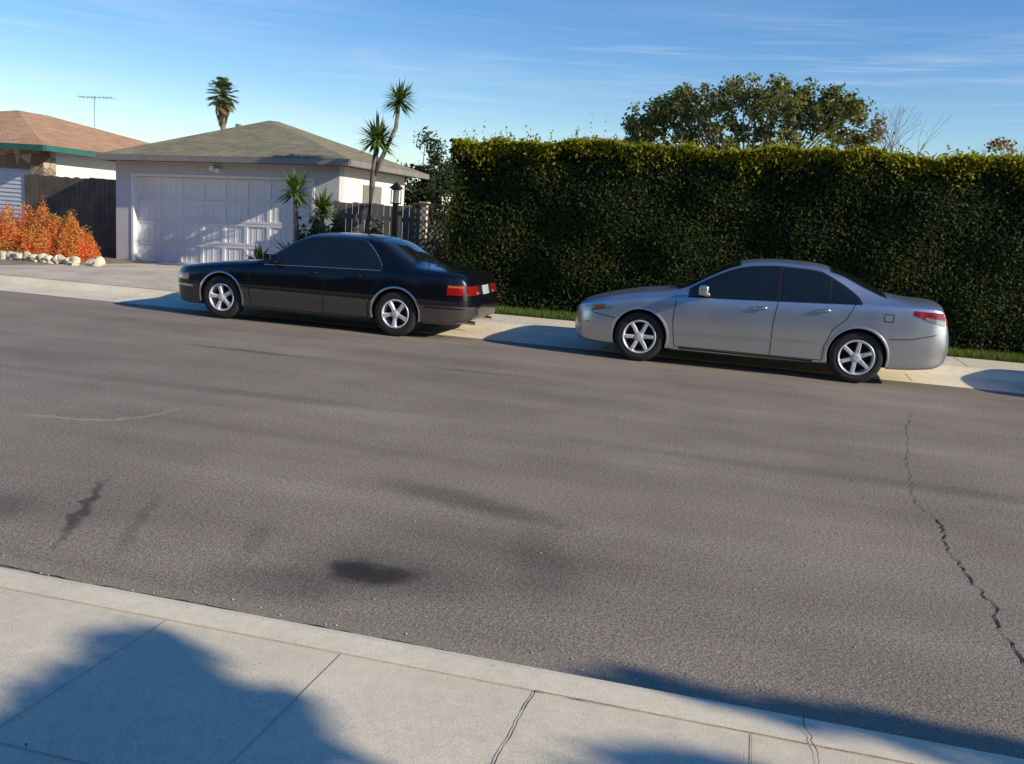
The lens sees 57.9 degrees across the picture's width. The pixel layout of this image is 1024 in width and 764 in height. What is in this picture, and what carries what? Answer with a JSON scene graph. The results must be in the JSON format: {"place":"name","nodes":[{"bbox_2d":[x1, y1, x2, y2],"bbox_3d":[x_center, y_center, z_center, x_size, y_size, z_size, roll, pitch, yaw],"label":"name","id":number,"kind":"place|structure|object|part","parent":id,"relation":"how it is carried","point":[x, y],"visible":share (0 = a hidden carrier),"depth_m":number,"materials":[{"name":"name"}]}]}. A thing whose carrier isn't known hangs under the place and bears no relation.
{"place":"outdoors","nodes":[
{"label":"outdoors","id":0,"kind":"place"},
{"bbox_2d":[0,143,101,156],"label":"fascia","id":1,"kind":"structure","parent":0,"point":[46,148],"depth_m":23.74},
{"bbox_2d":[3,148,92,156],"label":"soffit","id":2,"kind":"structure","parent":1,"relation":"attached to","point":[50,151],"depth_m":24.46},
{"bbox_2d":[0,110,148,152],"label":"roof","id":3,"kind":"structure","parent":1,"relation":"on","point":[20,127],"depth_m":27.18,"materials":[{"name":"orange"}]},
{"bbox_2d":[77,94,117,127],"bbox_3d":[-14.258,-9.095,31.688,1.310,1.440,0.600,6,10,14],"label":"tv antenna","id":4,"kind":"object","parent":3,"relation":"attached to","point":[87,97],"visible":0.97,"depth_m":31.62,"materials":[{"name":"grey metal"}]},
{"bbox_2d":[0,262,190,290],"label":"driveway","id":5,"kind":"structure","parent":0,"point":[162,276],"depth_m":18.31,"materials":[{"name":"concrete"}]},
{"bbox_2d":[408,219,443,239],"bbox_3d":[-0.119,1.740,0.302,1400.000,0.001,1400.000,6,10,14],"label":"ground","id":6,"kind":"structure","parent":0,"point":[431,232],"depth_m":90.43,"materials":[{"name":"soil"}]},
{"bbox_2d":[205,76,239,129],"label":"fan palm tree","id":7,"kind":"object","parent":6,"relation":"on","point":[224,103],"visible":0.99,"depth_m":79.65,"materials":[{"name":"green plant"}]},
{"bbox_2d":[0,588,902,763],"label":"sidewalk","id":8,"kind":"structure","parent":0,"point":[167,692],"depth_m":3.01,"materials":[{"name":"concrete"}]},
{"bbox_2d":[494,690,910,763],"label":"sidewalk cracks","id":9,"kind":"object","parent":8,"relation":"on","point":[679,718],"visible":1,"depth_m":3.04,"materials":[{"name":"grey concrete"}]},
{"bbox_2d":[0,239,1017,362],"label":"yard","id":10,"kind":"structure","parent":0,"point":[111,260],"depth_m":20.25,"materials":[{"name":"green plant"}]},
{"bbox_2d":[0,198,30,251],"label":"orange shrub","id":11,"kind":"object","parent":10,"relation":"on","point":[5,214],"visible":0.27,"depth_m":21.19,"materials":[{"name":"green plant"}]},
{"bbox_2d":[0,217,33,252],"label":"orange shrub","id":12,"kind":"object","parent":10,"relation":"on","point":[4,233],"visible":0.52,"depth_m":20.75,"materials":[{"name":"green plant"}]},
{"bbox_2d":[14,195,64,254],"bbox_3d":[-10.928,-3.552,21.386,1.450,1.528,1.377,6,10,14],"label":"orange shrub","id":13,"kind":"object","parent":10,"relation":"on","point":[35,225],"visible":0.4,"depth_m":21.22,"materials":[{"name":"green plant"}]},
{"bbox_2d":[17,227,67,259],"bbox_3d":[-10.607,-3.084,20.853,1.098,0.831,1.378,6,10,14],"label":"orange shrub","id":14,"kind":"object","parent":10,"relation":"on","point":[40,240],"visible":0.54,"depth_m":20.64,"materials":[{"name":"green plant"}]},
{"bbox_2d":[29,150,55,175],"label":"stone corner pier","id":15,"kind":"structure","parent":10,"relation":"on","point":[42,163],"depth_m":24.34,"materials":[{"name":"beige stone"}]},
{"bbox_2d":[0,148,28,168],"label":"stone band","id":16,"kind":"object","parent":15,"relation":"attached to","point":[14,158],"visible":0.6,"depth_m":24.46,"materials":[{"name":"beige stone"}]},
{"bbox_2d":[0,251,105,266],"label":"stones","id":17,"kind":"object","parent":10,"relation":"on","point":[98,261],"visible":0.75,"depth_m":20.12,"materials":[{"name":"white stone"}]},
{"bbox_2d":[24,174,115,256],"bbox_3d":[-10.988,-4.184,23.506,3.160,2.019,0.170,6,10,14],"label":"wooden fence","id":18,"kind":"object","parent":10,"relation":"on","point":[89,201],"visible":0.45,"depth_m":23.35,"materials":[{"name":"brown wood"}]},
{"bbox_2d":[43,210,97,260],"bbox_3d":[-10.235,-3.370,21.347,1.314,1.269,1.382,6,10,14],"label":"orange shrub","id":19,"kind":"object","parent":10,"relation":"on","point":[74,228],"visible":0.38,"depth_m":21.20,"materials":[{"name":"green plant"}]},
{"bbox_2d":[54,229,100,261],"bbox_3d":[-9.934,-3.079,21.081,0.886,0.838,1.358,6,10,14],"label":"orange shrub","id":20,"kind":"object","parent":10,"relation":"on","point":[77,243],"visible":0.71,"depth_m":20.93,"materials":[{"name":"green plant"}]},
{"bbox_2d":[56,153,115,179],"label":"side wall","id":21,"kind":"structure","parent":10,"relation":"on","point":[72,166],"depth_m":25.76,"materials":[{"name":"white paint"}]},
{"bbox_2d":[236,243,271,258],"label":"agave plant","id":22,"kind":"object","parent":10,"relation":"on","point":[258,254],"visible":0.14,"depth_m":19.25,"materials":[{"name":"green plant"}]},
{"bbox_2d":[96,121,428,263],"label":"garage","id":23,"kind":"structure","parent":10,"relation":"on","point":[203,197],"depth_m":21.92,"materials":[{"name":"grey paint"}]},
{"bbox_2d":[138,176,311,262],"bbox_3d":[-6.814,-3.774,21.950,4.810,2.279,0.040,6,10,14],"label":"door slab","id":24,"kind":"structure","parent":23,"relation":"in","point":[146,185],"depth_m":22.00,"materials":[{"name":"paint"}]},
{"bbox_2d":[138,177,311,263],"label":"door panels","id":25,"kind":"structure","parent":23,"relation":"in","point":[223,222],"depth_m":21.97,"materials":[{"name":"paint"}]},
{"bbox_2d":[362,185,381,212],"bbox_3d":[-3.432,-4.399,22.678,0.020,0.801,1.100,6,10,14],"label":"side window","id":26,"kind":"structure","parent":23,"relation":"in","point":[377,194],"depth_m":22.73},
{"bbox_2d":[271,238,296,252],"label":"agave plant","id":27,"kind":"object","parent":10,"relation":"on","point":[283,244],"visible":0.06,"depth_m":19.01,"materials":[{"name":"green plant"}]},
{"bbox_2d":[272,169,314,241],"bbox_3d":[-4.681,-3.416,19.865,1.099,2.407,1.068,-3,12,-35],"label":"yucca plant","id":28,"kind":"object","parent":10,"relation":"on","point":[295,184],"visible":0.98,"depth_m":19.73,"materials":[{"name":"green plant"}]},
{"bbox_2d":[293,210,319,240],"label":"garden shrub","id":29,"kind":"object","parent":10,"relation":"on","point":[311,230],"visible":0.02,"depth_m":19.84,"materials":[{"name":"green plant"}]},
{"bbox_2d":[306,187,344,233],"bbox_3d":[-4.064,-3.175,19.706,0.979,2.072,1.017,6,10,14],"label":"yucca plant","id":30,"kind":"object","parent":10,"relation":"on","point":[323,203],"visible":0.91,"depth_m":19.52,"materials":[{"name":"green plant"}]},
{"bbox_2d":[313,205,345,234],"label":"garden shrub","id":31,"kind":"object","parent":10,"relation":"on","point":[333,230],"visible":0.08,"depth_m":19.27,"materials":[{"name":"green plant"}]},
{"bbox_2d":[351,218,383,234],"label":"garden shrub","id":32,"kind":"object","parent":10,"relation":"on","point":[374,230],"visible":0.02,"depth_m":19.46,"materials":[{"name":"green plant"}]},
{"bbox_2d":[333,201,420,244],"bbox_3d":[-3.006,-3.091,20.607,2.070,1.735,0.170,6,10,14],"label":"wooden fence","id":33,"kind":"object","parent":10,"relation":"on","point":[351,216],"visible":0.3,"depth_m":20.42,"materials":[{"name":"grey wood"}]},
{"bbox_2d":[356,78,418,233],"bbox_3d":[-2.719,-4.178,19.439,1.521,4.308,1.137,6,10,14],"label":"yucca tree","id":34,"kind":"object","parent":10,"relation":"on","point":[377,133],"visible":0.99,"depth_m":19.18,"materials":[{"name":"green plant"}]},
{"bbox_2d":[389,182,402,236],"bbox_3d":[-2.552,-3.213,20.064,0.260,2.220,0.260,6,10,14],"label":"garden lantern","id":35,"kind":"object","parent":10,"relation":"on","point":[395,187],"visible":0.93,"depth_m":19.93,"materials":[{"name":"black metal"}]},
{"bbox_2d":[395,126,454,249],"bbox_3d":[-2.416,-5.226,26.366,2.466,4.057,2.598,6,10,14],"label":"juniper tree","id":36,"kind":"object","parent":10,"relation":"on","point":[417,191],"visible":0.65,"depth_m":26.03,"materials":[{"name":"green plant"}]},
{"bbox_2d":[419,201,430,248],"bbox_3d":[-1.951,-3.005,20.219,0.190,1.840,0.200,6,10,14],"label":"fence post","id":37,"kind":"object","parent":10,"relation":"on","point":[423,222],"visible":0.36,"depth_m":20.08,"materials":[{"name":"concrete"}]},
{"bbox_2d":[411,202,452,262],"bbox_3d":[-1.556,-2.787,19.237,1.150,1.800,0.060,6,10,14],"label":"lattice panel","id":38,"kind":"object","parent":10,"relation":"on","point":[414,213],"visible":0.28,"depth_m":19.22,"materials":[{"name":"wood"}]},
{"bbox_2d":[418,202,453,263],"bbox_3d":[-1.487,-2.766,19.051,1.234,1.892,0.348,6,10,14],"label":"bougainvillea vine","id":39,"kind":"object","parent":10,"relation":"on","point":[434,253],"visible":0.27,"depth_m":19.05,"materials":[{"name":"green plant"}]},
{"bbox_2d":[419,207,460,262],"bbox_3d":[-1.392,-2.828,19.693,1.518,1.831,0.804,6,10,14],"label":"bougainvillea vine","id":40,"kind":"object","parent":10,"relation":"on","point":[436,234],"visible":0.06,"depth_m":19.66,"materials":[{"name":"green plant"}]},
{"bbox_2d":[419,177,461,240],"bbox_3d":[-1.470,-4.312,25.042,2.442,2.838,1.774,6,10,14],"label":"garden tree","id":41,"kind":"object","parent":10,"relation":"on","point":[448,185],"visible":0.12,"depth_m":25.05,"materials":[{"name":"green plant"}]},
{"bbox_2d":[444,114,1023,354],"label":"hedge","id":42,"kind":"object","parent":10,"relation":"on","point":[570,224],"visible":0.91,"depth_m":15.65,"materials":[{"name":"green plant"}]},
{"bbox_2d":[620,71,888,150],"bbox_3d":[5.687,-4.764,22.827,6.484,5.451,3.423,6,10,14],"label":"magnolia tree","id":43,"kind":"object","parent":10,"relation":"on","point":[793,111],"visible":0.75,"depth_m":21.97,"materials":[{"name":"green plant"}]},
{"bbox_2d":[853,100,1023,155],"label":"bare tree","id":44,"kind":"object","parent":10,"relation":"on","point":[895,134],"visible":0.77,"depth_m":19.85,"materials":[{"name":"brown plant"}]},
{"bbox_2d":[984,137,1018,156],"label":"garden bush","id":45,"kind":"object","parent":10,"relation":"on","point":[994,143],"visible":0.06,"depth_m":19.03,"materials":[{"name":"brown plant"}]},
{"bbox_2d":[0,290,1023,758],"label":"road","id":46,"kind":"structure","parent":0,"point":[190,456],"depth_m":5.85,"materials":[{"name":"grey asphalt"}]},
{"bbox_2d":[178,225,496,335],"bbox_3d":[-2.694,-1.728,14.368,4.836,1.620,2.161,6,10,14],"label":"parked sedan","id":47,"kind":"object","parent":46,"relation":"on","point":[394,286],"visible":1,"depth_m":13.51,"materials":[{"name":"black paint"}]},
{"bbox_3d":[-2.936,-2.050,14.382,0.920,0.444,1.731,6,10,14],"label":"side window","id":48,"kind":"part","parent":47,"relation":"part of","materials":[{"name":"black glass"}]},
{"bbox_3d":[-2.183,-1.982,14.192,0.520,0.416,1.731,6,10,14],"label":"side window","id":49,"kind":"part","parent":47,"relation":"part of","materials":[{"name":"black glass"}]},
{"bbox_3d":[-1.786,-1.916,14.097,0.245,0.343,1.727,6,10,14],"label":"side window","id":50,"kind":"part","parent":47,"relation":"part of","materials":[{"name":"black glass"}]},
{"bbox_3d":[-1.540,-2.004,14.017,0.560,0.335,1.253,6,10,14],"label":"rear window","id":51,"kind":"part","parent":47,"relation":"part of","materials":[{"name":"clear glass"}]},
{"bbox_2d":[0,567,1023,763],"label":"kerb","id":52,"kind":"structure","parent":46,"relation":"on","point":[856,741],"depth_m":3.34,"materials":[{"name":"concrete"}]},
{"bbox_2d":[0,274,1023,393],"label":"sidewalk","id":53,"kind":"structure","parent":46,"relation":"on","point":[977,378],"depth_m":14.38,"materials":[{"name":"concrete"}]},
{"bbox_2d":[2,415,1023,758],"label":"road crack","id":54,"kind":"object","parent":46,"relation":"on","point":[442,649],"visible":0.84,"depth_m":4.26,"materials":[{"name":"black asphalt"}]},
{"bbox_2d":[575,259,948,382],"bbox_3d":[3.366,-0.984,12.868,4.870,1.485,2.163,6,10,14],"label":"parked sedan","id":55,"kind":"object","parent":46,"relation":"on","point":[848,327],"visible":1,"depth_m":12.00,"materials":[{"name":"silver metal"}]},
{"bbox_3d":[3.143,-1.428,12.859,1.055,0.462,1.725,6,10,14],"label":"side window","id":56,"kind":"part","parent":55,"relation":"part of","materials":[{"name":"black glass"}]},
{"bbox_3d":[3.993,-1.355,12.644,0.585,0.420,1.724,6,10,14],"label":"side window","id":57,"kind":"part","parent":55,"relation":"part of","materials":[{"name":"black glass"}]},
{"bbox_3d":[4.463,-1.260,12.533,0.325,0.284,1.718,6,10,14],"label":"side window","id":58,"kind":"part","parent":55,"relation":"part of","materials":[{"name":"black glass"}]},
{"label":"rear window","id":59,"kind":"part","parent":55,"relation":"part of","materials":[{"name":"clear glass"}]},
{"bbox_2d":[0,0,1023,212],"label":"sky","id":60,"kind":"structure","parent":0,"point":[321,68],"materials":[{"name":"blue"}]},
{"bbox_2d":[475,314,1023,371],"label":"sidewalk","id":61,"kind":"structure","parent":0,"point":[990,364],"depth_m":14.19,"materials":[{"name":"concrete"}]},
{"bbox_2d":[494,305,1023,362],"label":"grass","id":62,"kind":"structure","parent":0,"point":[954,352],"depth_m":14.96,"materials":[{"name":"green plant"}]},
{"bbox_3d":[-17.007,-5.289,25.791,9.650,2.800,0.200,6,10,14],"label":"front wall","id":63,"kind":"object","parent":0,"visible":0},
{"bbox_2d":[0,167,28,224],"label":"clapboard siding","id":64,"kind":"object","parent":63,"relation":"attached to","point":[13,187],"visible":0.24,"depth_m":24.71,"materials":[{"name":"white wood"}]}
]}

